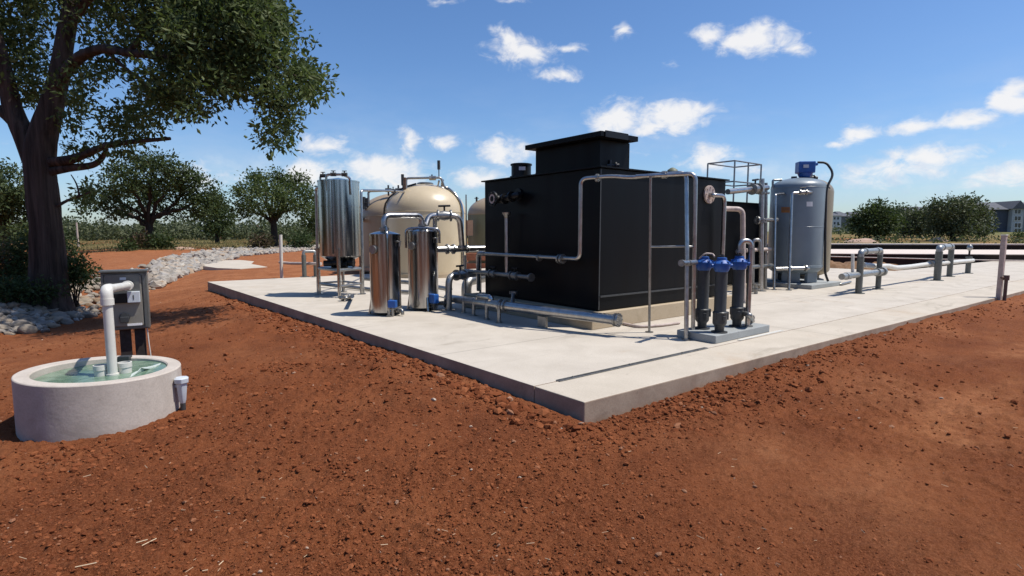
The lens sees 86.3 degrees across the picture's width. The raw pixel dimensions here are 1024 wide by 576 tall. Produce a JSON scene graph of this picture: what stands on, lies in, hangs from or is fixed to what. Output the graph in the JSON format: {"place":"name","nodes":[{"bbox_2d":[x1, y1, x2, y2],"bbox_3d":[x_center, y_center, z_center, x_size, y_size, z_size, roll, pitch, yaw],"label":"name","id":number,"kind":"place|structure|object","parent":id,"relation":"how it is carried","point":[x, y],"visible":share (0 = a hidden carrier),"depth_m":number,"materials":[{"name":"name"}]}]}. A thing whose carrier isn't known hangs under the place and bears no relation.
{"place":"outdoors","nodes":[
{"label":"outdoors","id":0,"kind":"place"},
{"bbox_2d":[14,239,319,252],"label":"grass","id":1,"kind":"structure","parent":0,"point":[235,242],"depth_m":69.79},
{"bbox_2d":[0,227,1023,575],"bbox_3d":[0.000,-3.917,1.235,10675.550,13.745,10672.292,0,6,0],"label":"ground","id":2,"kind":"structure","parent":0,"point":[772,473],"depth_m":4.50,"materials":[{"name":"red soil"}]},
{"bbox_2d":[0,240,25,288],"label":"shrub","id":3,"kind":"object","parent":2,"relation":"on","point":[2,259],"visible":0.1,"depth_m":16.21,"materials":[{"name":"green plant"}]},
{"bbox_2d":[0,157,28,250],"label":"oak tree","id":4,"kind":"object","parent":2,"relation":"on","point":[12,203],"visible":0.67,"depth_m":49.30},
{"bbox_2d":[0,224,28,280],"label":"shrub","id":5,"kind":"object","parent":2,"relation":"on","point":[17,254],"visible":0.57,"depth_m":15.79,"materials":[{"name":"green plant"}]},
{"bbox_2d":[9,319,32,326],"bbox_3d":[-11.797,0.907,13.087,0.361,0.310,0.468,2,6,16],"label":"riprap stone","id":6,"kind":"object","parent":2,"relation":"on","point":[18,322],"visible":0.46,"depth_m":12.96,"materials":[{"name":"stone"}]},
{"bbox_2d":[17,324,38,333],"bbox_3d":[-11.281,1.000,12.735,0.370,0.335,0.334,-3,7,-31],"label":"riprap stone","id":7,"kind":"object","parent":2,"relation":"on","point":[26,329],"visible":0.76,"depth_m":12.63,"materials":[{"name":"stone"}]},
{"bbox_2d":[0,270,73,310],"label":"shrub","id":8,"kind":"object","parent":2,"relation":"on","point":[14,289],"visible":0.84,"depth_m":14.43,"materials":[{"name":"green plant"}]},
{"bbox_2d":[66,311,83,318],"bbox_3d":[-11.874,0.746,14.765,0.519,0.248,0.312,0,6,0],"label":"riprap stone","id":9,"kind":"object","parent":2,"relation":"on","point":[72,314],"visible":0.58,"depth_m":14.69,"materials":[{"name":"stone"}]},
{"bbox_2d":[62,223,94,296],"bbox_3d":[-13.411,-0.778,16.443,1.574,2.365,1.367,0,6,0],"label":"shrub","id":10,"kind":"object","parent":2,"relation":"on","point":[68,246],"visible":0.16,"depth_m":16.43,"materials":[{"name":"green plant"}]},
{"bbox_2d":[66,244,102,306],"bbox_3d":[-12.566,-0.312,15.689,1.460,1.939,1.603,-4,7,-37],"label":"shrub","id":11,"kind":"object","parent":2,"relation":"on","point":[78,272],"visible":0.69,"depth_m":15.59,"materials":[{"name":"green plant"}]},
{"bbox_2d":[80,311,97,317],"bbox_3d":[-11.697,0.762,15.059,0.387,0.239,0.439,4,7,32],"label":"riprap stone","id":12,"kind":"object","parent":2,"relation":"on","point":[87,314],"visible":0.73,"depth_m":14.96,"materials":[{"name":"stone"}]},
{"bbox_2d":[11,355,181,442],"bbox_3d":[-4.540,1.351,6.097,1.498,0.984,1.498,0,6,0],"label":"pump pit","id":13,"kind":"object","parent":2,"relation":"on","point":[51,412],"visible":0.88,"depth_m":5.48,"materials":[{"name":"concrete"}]},
{"bbox_2d":[34,361,166,382],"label":"water","id":14,"kind":"structure","parent":13,"relation":"in","point":[82,374],"depth_m":6.01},
{"bbox_2d":[93,363,106,376],"bbox_3d":[-4.492,0.930,5.968,0.136,0.187,0.136,0,6,0],"label":"pipe stub","id":15,"kind":"object","parent":14,"relation":"in","point":[99,370],"visible":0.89,"depth_m":5.92,"materials":[{"name":"white plastic"}]},
{"bbox_2d":[100,281,133,375],"bbox_3d":[-4.785,0.407,6.676,0.132,1.044,1.809,-3,7,-29],"label":"white riser","id":16,"kind":"object","parent":14,"relation":"in","point":[107,291],"visible":0.96,"depth_m":5.92,"materials":[{"name":"plastic"}]},
{"bbox_2d":[117,361,131,373],"bbox_3d":[-4.318,0.917,6.096,0.136,0.187,0.136,0,6,0],"label":"pipe stub","id":17,"kind":"object","parent":14,"relation":"in","point":[124,367],"visible":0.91,"depth_m":6.05,"materials":[{"name":"white plastic"}]},
{"bbox_2d":[130,363,160,376],"bbox_3d":[-4.152,0.911,6.199,0.044,0.069,0.635,0,6,-2],"label":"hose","id":18,"kind":"object","parent":14,"relation":"on","point":[142,369],"visible":0.99,"depth_m":6.13,"materials":[{"name":"grey"}]},
{"bbox_2d":[174,376,188,410],"bbox_3d":[-3.741,1.221,6.182,0.180,0.445,0.138,0,6,0],"label":"float housing","id":19,"kind":"object","parent":13,"relation":"attached to","point":[180,383],"visible":0.93,"depth_m":6.14,"materials":[{"name":"grey plastic"}]},
{"bbox_2d":[98,269,150,355],"bbox_3d":[-5.342,0.642,7.608,0.550,1.790,0.295,-3,7,-30],"label":"control panel","id":20,"kind":"object","parent":2,"relation":"on","point":[131,308],"visible":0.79,"depth_m":7.54,"materials":[{"name":"grey metal"}]},
{"bbox_2d":[103,275,143,326],"bbox_3d":[-5.302,0.183,7.462,0.420,0.700,0.084,-3,7,-30],"label":"door","id":21,"kind":"structure","parent":20,"relation":"in","point":[125,314],"depth_m":7.51,"materials":[{"name":"grey metal"}]},
{"bbox_2d":[111,236,142,251],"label":"shrub","id":22,"kind":"object","parent":2,"relation":"on","point":[131,245],"visible":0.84,"depth_m":54.68,"materials":[{"name":"green plant"}]},
{"bbox_2d":[117,226,156,249],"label":"shrub","id":23,"kind":"object","parent":2,"relation":"on","point":[141,239],"visible":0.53,"depth_m":56.38,"materials":[{"name":"green plant"}]},
{"bbox_2d":[64,145,233,235],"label":"oak tree","id":24,"kind":"object","parent":2,"relation":"on","point":[130,185],"visible":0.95,"depth_m":57.90,"materials":[{"name":"plant"}]},
{"bbox_2d":[0,244,319,332],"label":"riprap","id":25,"kind":"object","parent":2,"relation":"on","point":[164,271],"depth_m":30.73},
{"bbox_2d":[141,229,182,249],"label":"shrub","id":26,"kind":"object","parent":2,"relation":"on","point":[161,242],"visible":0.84,"depth_m":56.47,"materials":[{"name":"green plant"}]},
{"bbox_2d":[11,212,318,240],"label":"treeline","id":27,"kind":"object","parent":2,"relation":"on","point":[103,230],"visible":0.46,"depth_m":114.54,"materials":[{"name":"green plant"}]},
{"bbox_2d":[0,0,344,311],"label":"oak tree","id":28,"kind":"object","parent":2,"relation":"on","point":[242,41],"visible":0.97,"depth_m":13.39,"materials":[{"name":"green plant"}]},
{"bbox_2d":[190,189,239,242],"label":"tree","id":29,"kind":"object","parent":2,"relation":"on","point":[223,225],"visible":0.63,"depth_m":83.35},
{"bbox_2d":[203,260,264,269],"bbox_3d":[-17.028,-1.193,32.938,3.202,0.512,10.547,-3,7,-31],"label":"pale pad","id":30,"kind":"object","parent":2,"relation":"on","point":[232,264],"visible":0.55,"depth_m":31.38,"materials":[{"name":"concrete"}]},
{"bbox_2d":[243,225,280,248],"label":"shrub","id":31,"kind":"object","parent":2,"relation":"on","point":[264,241],"visible":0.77,"depth_m":56.38,"materials":[{"name":"green plant"}]},
{"bbox_2d":[225,164,316,246],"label":"oak tree","id":32,"kind":"object","parent":2,"relation":"on","point":[280,186],"visible":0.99,"depth_m":60.01,"materials":[{"name":"green plant"}]},
{"bbox_2d":[279,235,282,277],"bbox_3d":[-9.378,-1.250,22.187,0.156,1.820,0.130,0,6,0],"label":"white stake","id":33,"kind":"object","parent":2,"relation":"on","point":[281,254],"visible":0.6,"depth_m":22.14,"materials":[{"name":"plastic"}]},
{"bbox_2d":[282,227,315,247],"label":"shrub","id":34,"kind":"object","parent":2,"relation":"on","point":[303,239],"visible":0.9,"depth_m":56.45,"materials":[{"name":"green plant"}]},
{"bbox_2d":[294,194,319,242],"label":"tree","id":35,"kind":"object","parent":2,"relation":"on","point":[311,223],"visible":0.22,"depth_m":83.14,"materials":[{"name":"plant"}]},
{"bbox_2d":[0,288,1023,575],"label":"soil clods","id":36,"kind":"object","parent":2,"relation":"on","point":[474,390],"visible":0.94,"depth_m":4.52,"materials":[{"name":"soil"}]},
{"bbox_2d":[21,361,1021,571],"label":"straw bits","id":37,"kind":"object","parent":2,"relation":"on","point":[442,529],"visible":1,"depth_m":3.42,"materials":[{"name":"beige"}]},
{"bbox_2d":[208,261,1023,402],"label":"concrete slab","id":38,"kind":"structure","parent":2,"relation":"on","point":[519,356],"depth_m":10.39,"materials":[{"name":"concrete"}]},
{"bbox_2d":[279,250,321,276],"bbox_3d":[-8.505,-0.996,21.530,2.846,1.043,0.685,4,7,31],"label":"pipe hoop","id":39,"kind":"object","parent":38,"relation":"on","point":[303,263],"visible":0.85,"depth_m":21.05,"materials":[{"name":"metal"}]},
{"bbox_2d":[314,186,318,292],"bbox_3d":[-5.337,-1.306,15.058,0.411,2.967,0.165,6,8,45],"label":"standpipe","id":40,"kind":"object","parent":38,"relation":"on","point":[316,215],"visible":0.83,"depth_m":15.07,"materials":[{"name":"metal"}]},
{"bbox_2d":[315,170,365,297],"bbox_3d":[-4.733,-1.464,14.905,1.522,3.309,1.113,6,8,44],"label":"stainless tank","id":41,"kind":"object","parent":38,"relation":"on","point":[339,250],"visible":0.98,"depth_m":14.38,"materials":[{"name":"metal"}]},
{"bbox_2d":[321,283,408,293],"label":"pipe","id":42,"kind":"object","parent":38,"relation":"on","point":[368,289],"visible":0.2,"depth_m":16.14,"materials":[{"name":"metal"}]},
{"bbox_2d":[360,174,403,270],"bbox_3d":[-5.342,-3.092,25.820,3.800,4.350,3.800,0,6,0],"label":"storage tank","id":43,"kind":"object","parent":38,"relation":"on","point":[373,212],"visible":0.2,"depth_m":24.47,"materials":[{"name":"metal"}]},
{"bbox_2d":[360,187,404,292],"bbox_3d":[-4.017,-1.761,17.976,0.342,3.284,5.880,0,6,1],"label":"standpipe","id":44,"kind":"object","parent":38,"relation":"on","point":[393,190],"visible":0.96,"depth_m":15.21,"materials":[{"name":"metal"}]},
{"bbox_2d":[367,225,403,316],"bbox_3d":[-2.642,-0.365,11.287,0.719,1.864,0.800,-2,6,-18],"label":"filter vessel","id":45,"kind":"object","parent":38,"relation":"on","point":[385,270],"visible":1,"depth_m":11.11,"materials":[{"name":"silver metal"}]},
{"bbox_2d":[379,213,426,230],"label":"crossover pipe","id":46,"kind":"object","parent":45,"relation":"attached to","point":[387,216],"visible":0.85,"depth_m":11.50,"materials":[{"name":"metal"}]},
{"bbox_2d":[364,277,444,290],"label":"pipe","id":47,"kind":"object","parent":38,"relation":"on","point":[440,287],"visible":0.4,"depth_m":16.05,"materials":[{"name":"metal"}]},
{"bbox_2d":[383,160,465,277],"bbox_3d":[-3.445,-2.748,21.834,3.402,4.470,3.402,0,6,0],"label":"storage tank","id":48,"kind":"object","parent":38,"relation":"on","point":[424,199],"visible":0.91,"depth_m":20.64,"materials":[{"name":"metal"}]},
{"bbox_2d":[405,226,446,311],"bbox_3d":[-1.900,-0.428,11.996,0.781,1.846,0.850,-4,7,-34],"label":"filter vessel","id":49,"kind":"object","parent":38,"relation":"on","point":[423,241],"visible":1,"depth_m":11.80,"materials":[{"name":"silver metal"}]},
{"bbox_2d":[424,205,466,248],"bbox_3d":[-1.499,-1.376,12.338,1.102,1.004,0.340,-4,7,-32],"label":"header pipe","id":50,"kind":"object","parent":49,"relation":"attached to","point":[443,215],"visible":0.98,"depth_m":12.28,"materials":[{"name":"metal"}]},
{"bbox_2d":[441,265,484,310],"bbox_3d":[-1.060,-0.055,12.562,0.313,0.981,1.693,3,7,29],"label":"bent pipe","id":51,"kind":"object","parent":38,"relation":"on","point":[459,274],"visible":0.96,"depth_m":11.96,"materials":[{"name":"metal"}]},
{"bbox_2d":[461,276,484,295],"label":"bent pipe","id":52,"kind":"object","parent":38,"relation":"on","point":[470,281],"visible":0.41,"depth_m":13.63,"materials":[{"name":"metal"}]},
{"bbox_2d":[465,195,484,262],"bbox_3d":[-0.607,-3.003,28.342,3.600,3.665,3.600,0,6,0],"label":"storage tank","id":53,"kind":"object","parent":38,"relation":"on","point":[475,227],"visible":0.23,"depth_m":27.08,"materials":[{"name":"metal"}]},
{"bbox_2d":[466,263,484,268],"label":"brick curb","id":54,"kind":"structure","parent":38,"relation":"on","point":[470,265],"depth_m":26.32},
{"bbox_2d":[466,253,484,259],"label":"brick curb","id":55,"kind":"structure","parent":54,"relation":"on","point":[470,256],"depth_m":26.28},
{"bbox_2d":[464,292,490,308],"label":"concrete block","id":56,"kind":"structure","parent":38,"relation":"on","point":[471,295],"depth_m":12.35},
{"bbox_2d":[476,251,485,290],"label":"riser pipe","id":57,"kind":"object","parent":56,"relation":"on","point":[478,276],"visible":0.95,"depth_m":12.31,"materials":[{"name":"metal"}]},
{"bbox_2d":[444,291,622,327],"bbox_3d":[-0.017,0.371,10.561,0.788,0.534,4.868,-5,8,-41],"label":"floor pipe","id":58,"kind":"object","parent":38,"relation":"on","point":[486,301],"visible":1,"depth_m":9.89,"materials":[{"name":"metal"}]},
{"bbox_2d":[483,171,690,340],"bbox_3d":[0.999,-0.683,10.186,4.966,2.712,0.533,5,8,43],"label":"overhead pipe","id":59,"kind":"object","parent":38,"relation":"on","point":[560,258],"visible":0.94,"depth_m":9.22,"materials":[{"name":"metal"}]},
{"bbox_2d":[678,260,697,265],"bbox_3d":[2.756,-0.399,8.539,0.104,0.105,0.571,5,8,41],"label":"tee fitting","id":60,"kind":"object","parent":59,"relation":"attached to","point":[686,262],"visible":1,"depth_m":8.45,"materials":[{"name":"metal"}]},
{"bbox_2d":[481,295,731,329],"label":"concrete plinth","id":61,"kind":"structure","parent":38,"relation":"on","point":[634,314],"depth_m":10.59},
{"bbox_2d":[481,130,729,310],"bbox_3d":[1.879,-1.412,12.105,4.514,3.170,3.630,-5,7,-38],"label":"treatment tank","id":62,"kind":"object","parent":61,"relation":"on","point":[608,270],"visible":0.99,"depth_m":10.56,"materials":[{"name":"metal"}]},
{"bbox_2d":[465,266,534,281],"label":"stub pipe","id":63,"kind":"object","parent":62,"relation":"attached to","point":[517,275],"visible":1,"depth_m":11.36,"materials":[{"name":"metal"}]},
{"bbox_2d":[502,212,510,272],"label":"vertical pipe","id":64,"kind":"object","parent":63,"relation":"attached to","point":[506,215],"visible":0.94,"depth_m":11.40,"materials":[{"name":"metal"}]},
{"bbox_2d":[704,185,726,254],"bbox_3d":[4.350,-0.836,11.738,0.674,2.699,0.242,-3,7,-29],"label":"outlet pipe","id":65,"kind":"object","parent":62,"relation":"attached to","point":[710,194],"visible":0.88,"depth_m":11.69,"materials":[{"name":"metal"}]},
{"bbox_2d":[623,322,679,327],"bbox_3d":[2.588,0.669,9.968,1.109,0.051,0.371,0,6,-5],"label":"ground hose","id":66,"kind":"object","parent":38,"relation":"on","point":[652,325],"visible":0.98,"depth_m":9.88,"materials":[{"name":"white paint"}]},
{"bbox_2d":[635,172,697,329],"bbox_3d":[2.527,-0.538,8.969,1.068,2.666,0.172,3,6,24],"label":"riser pipe","id":67,"kind":"object","parent":38,"relation":"on","point":[694,230],"visible":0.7,"depth_m":8.75,"materials":[{"name":"metal"}]},
{"bbox_2d":[645,176,693,332],"bbox_3d":[2.540,-0.513,8.936,0.819,2.624,0.305,6,8,44],"label":"support post","id":68,"kind":"object","parent":38,"relation":"on","point":[649,264],"visible":1,"depth_m":9.07,"materials":[{"name":"metal"}]},
{"bbox_2d":[677,320,769,343],"bbox_3d":[3.561,0.719,9.158,1.660,0.125,0.700,-5,7,-38],"label":"filter pad","id":69,"kind":"object","parent":38,"relation":"on","point":[709,336],"visible":0.81,"depth_m":8.83,"materials":[{"name":"grey concrete"}]},
{"bbox_2d":[695,254,712,329],"bbox_3d":[3.132,0.054,8.951,0.291,1.240,0.273,-4,7,-32],"label":"screen filter","id":70,"kind":"object","parent":69,"relation":"on","point":[702,309],"visible":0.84,"depth_m":8.88,"materials":[{"name":"grey plastic"}]},
{"bbox_2d":[711,254,732,333],"bbox_3d":[3.291,0.088,8.612,0.273,1.240,0.291,5,8,43],"label":"screen filter","id":71,"kind":"object","parent":69,"relation":"on","point":[721,265],"visible":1,"depth_m":8.54,"materials":[{"name":"grey plastic"}]},
{"bbox_2d":[729,253,749,327],"bbox_3d":[3.788,0.034,9.148,0.291,1.240,0.273,-3,6,-23],"label":"screen filter","id":72,"kind":"object","parent":69,"relation":"on","point":[739,262],"visible":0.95,"depth_m":9.08,"materials":[{"name":"grey plastic"}]},
{"bbox_2d":[742,311,754,322],"bbox_3d":[4.058,0.515,9.359,0.185,0.318,0.991,3,7,28],"label":"drain valve","id":73,"kind":"object","parent":72,"relation":"attached to","point":[750,316],"visible":0.88,"depth_m":9.00,"materials":[{"name":"metal"}]},
{"bbox_2d":[735,238,753,326],"bbox_3d":[3.892,-0.088,9.155,0.348,1.482,0.178,0,6,0],"label":"return bend","id":74,"kind":"object","parent":69,"relation":"on","point":[741,242],"visible":0.99,"depth_m":9.11,"materials":[{"name":"metal"}]},
{"bbox_2d":[707,160,761,289],"bbox_3d":[6.137,-2.020,17.664,3.350,3.861,3.000,-5,7,-38],"label":"access platform","id":75,"kind":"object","parent":38,"relation":"on","point":[732,234],"visible":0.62,"depth_m":16.64,"materials":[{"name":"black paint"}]},
{"bbox_2d":[726,206,745,303],"bbox_3d":[5.256,-0.785,13.095,1.032,2.330,0.279,-2,6,-16],"label":"drop pipe","id":76,"kind":"object","parent":38,"relation":"on","point":[740,210],"visible":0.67,"depth_m":13.08,"materials":[{"name":"metal"}]},
{"bbox_2d":[752,238,761,292],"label":"hoop pipe","id":77,"kind":"object","parent":38,"relation":"on","point":[758,240],"visible":0.74,"depth_m":15.53,"materials":[{"name":"metal"}]},
{"bbox_2d":[758,179,766,291],"bbox_3d":[7.250,-1.522,15.827,0.377,3.244,0.315,0,6,0],"label":"manifold riser","id":78,"kind":"object","parent":38,"relation":"on","point":[761,237],"visible":0.74,"depth_m":15.77,"materials":[{"name":"metal"}]},
{"bbox_2d":[725,179,769,194],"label":"manifold pipe","id":79,"kind":"object","parent":78,"relation":"attached to","point":[754,188],"visible":1,"depth_m":15.20,"materials":[{"name":"metal"}]},
{"bbox_2d":[753,216,778,224],"bbox_3d":[7.491,-1.985,16.124,1.431,0.238,0.229,-6,8,-44],"label":"manifold link","id":80,"kind":"object","parent":78,"relation":"attached to","point":[757,220],"visible":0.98,"depth_m":15.76,"materials":[{"name":"metal"}]},
{"bbox_2d":[763,183,769,288],"bbox_3d":[7.679,-1.566,16.526,0.327,3.190,0.240,0,6,0],"label":"manifold riser","id":81,"kind":"object","parent":38,"relation":"on","point":[765,232],"visible":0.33,"depth_m":16.48,"materials":[{"name":"metal"}]},
{"bbox_2d":[771,193,785,289],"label":"front pipe","id":82,"kind":"object","parent":38,"relation":"on","point":[774,247],"visible":0.99,"depth_m":16.30,"materials":[{"name":"metal"}]},
{"bbox_2d":[786,187,812,290],"bbox_3d":[8.656,-1.489,16.452,1.386,3.058,0.335,-4,7,-35],"label":"front pipe","id":83,"kind":"object","parent":38,"relation":"on","point":[802,192],"visible":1,"depth_m":16.20,"materials":[{"name":"metal"}]},
{"bbox_2d":[767,278,840,289],"bbox_3d":[9.206,-0.160,17.811,2.120,0.130,2.000,-5,7,-38],"label":"tank pad","id":84,"kind":"object","parent":38,"relation":"on","point":[802,284],"visible":0.61,"depth_m":17.03,"materials":[{"name":"grey concrete"}]},
{"bbox_2d":[767,161,833,282],"bbox_3d":[9.208,-2.117,17.596,1.728,3.807,1.622,-2,6,-22],"label":"pressure tank","id":85,"kind":"object","parent":84,"relation":"on","point":[809,232],"visible":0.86,"depth_m":16.97,"materials":[{"name":"metal"}]},
{"bbox_2d":[776,265,809,271],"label":"front pipe","id":86,"kind":"object","parent":85,"relation":"attached to","point":[805,268],"visible":0.83,"depth_m":16.41,"materials":[{"name":"metal"}]},
{"bbox_2d":[800,179,833,279],"bbox_3d":[10.486,-2.074,19.490,1.617,3.600,1.617,0,6,0],"label":"pressure tank","id":87,"kind":"object","parent":38,"relation":"on","point":[830,199],"visible":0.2,"depth_m":18.85,"materials":[{"name":"grey metal"}]},
{"bbox_2d":[838,247,887,293],"bbox_3d":[10.052,-0.507,15.591,3.098,1.269,0.376,-5,7,-39],"label":"pipe bollard","id":88,"kind":"object","parent":38,"relation":"on","point":[879,271],"visible":1,"depth_m":15.36,"materials":[{"name":"metal"}]},
{"bbox_2d":[830,256,1023,260],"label":"thin pipe","id":89,"kind":"object","parent":38,"relation":"on","point":[923,258],"visible":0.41,"depth_m":32.39,"materials":[{"name":"white paint"}]},
{"bbox_2d":[931,243,954,280],"bbox_3d":[16.101,-1.002,20.328,2.910,1.298,0.399,-6,8,-44],"label":"pipe bollard","id":90,"kind":"object","parent":38,"relation":"on","point":[941,248],"visible":1,"depth_m":19.50,"materials":[{"name":"metal"}]},
{"bbox_2d":[864,259,974,269],"bbox_3d":[14.924,-0.915,19.588,11.279,0.377,0.262,-4,7,-37],"label":"discharge hose","id":91,"kind":"object","parent":90,"relation":"attached to","point":[929,263],"visible":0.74,"depth_m":18.66,"materials":[{"name":"white plastic"}]},
{"bbox_2d":[965,245,972,273],"bbox_3d":[19.169,-1.214,22.913,0.374,1.200,0.380,0,6,0],"label":"valve post","id":92,"kind":"object","parent":38,"relation":"on","point":[968,265],"visible":0.98,"depth_m":22.86,"materials":[{"name":"grey metal"}]},
{"bbox_3d":[-0.772,-0.215,13.246,0.126,1.159,0.126,0,6,0],"label":"pipe support","id":93,"kind":"object","parent":38,"relation":"on","visible":0},
{"bbox_2d":[438,244,484,253],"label":"header pipe","id":94,"kind":"object","parent":93,"relation":"on","point":[448,249],"visible":0.94,"depth_m":12.89,"materials":[{"name":"metal"}]},
{"bbox_2d":[535,279,1023,422],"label":"concrete apron","id":95,"kind":"object","parent":2,"relation":"on","point":[595,398],"visible":0.46,"depth_m":7.22,"materials":[{"name":"concrete"}]},
{"bbox_2d":[556,347,707,381],"bbox_3d":[1.704,0.969,7.184,2.974,0.020,0.070,-4,7,-37],"label":"steel angle","id":96,"kind":"object","parent":95,"relation":"on","point":[616,367],"visible":1,"depth_m":6.99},
{"bbox_2d":[832,211,855,229],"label":"apartment block","id":97,"kind":"structure","parent":2,"relation":"on","point":[839,217],"depth_m":239.06,"materials":[{"name":"white"}]},
{"bbox_2d":[844,238,878,242],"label":"soil mound","id":98,"kind":"object","parent":2,"relation":"on","point":[865,240],"visible":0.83,"depth_m":82.42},
{"bbox_2d":[842,196,907,239],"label":"field tree","id":99,"kind":"object","parent":2,"relation":"on","point":[876,218],"visible":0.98,"depth_m":96.41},
{"bbox_2d":[767,249,1023,269],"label":"basin wall","id":100,"kind":"structure","parent":2,"relation":"on","point":[959,254],"depth_m":33.74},
{"bbox_2d":[767,243,1023,249],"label":"basin wall","id":101,"kind":"structure","parent":2,"relation":"on","point":[920,246],"depth_m":44.51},
{"bbox_2d":[832,222,995,233],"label":"treeline","id":102,"kind":"object","parent":2,"relation":"on","point":[839,230],"visible":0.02,"depth_m":155.42,"materials":[{"name":"green plant"}]},
{"bbox_2d":[892,201,942,237],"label":"field tree","id":103,"kind":"object","parent":2,"relation":"on","point":[912,219],"visible":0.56,"depth_m":114.06,"materials":[{"name":"green plant"}]},
{"bbox_2d":[831,230,1023,243],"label":"scrub","id":104,"kind":"object","parent":2,"relation":"on","point":[895,238],"visible":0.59,"depth_m":83.00,"materials":[{"name":"green plant"}]},
{"bbox_2d":[917,191,1001,240],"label":"field tree","id":105,"kind":"object","parent":2,"relation":"on","point":[947,220],"visible":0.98,"depth_m":89.93,"materials":[{"name":"green plant"}]},
{"bbox_2d":[954,200,1023,231],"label":"apartment block","id":106,"kind":"structure","parent":2,"relation":"on","point":[1010,215],"depth_m":188.30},
{"bbox_2d":[996,235,1007,299],"bbox_3d":[12.915,-0.446,14.418,0.125,1.922,0.125,-3,7,-28],"label":"marker post","id":107,"kind":"object","parent":2,"relation":"on","point":[1001,264],"visible":0.77,"depth_m":14.37,"materials":[{"name":"white paint"}]},
{"bbox_2d":[1000,275,1009,300],"bbox_3d":[12.920,0.105,14.353,0.202,0.880,0.130,0,6,0],"label":"rusty stake","id":108,"kind":"object","parent":2,"relation":"on","point":[1005,278],"visible":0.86,"depth_m":14.31,"materials":[{"name":"metal"}]},
{"bbox_2d":[0,0,1023,230],"label":"sky","id":109,"kind":"structure","parent":0,"point":[910,101],"materials":[{"name":"blue"}]},
{"bbox_2d":[767,260,898,270],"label":"soil bank","id":110,"kind":"structure","parent":0,"point":[844,265],"depth_m":29.22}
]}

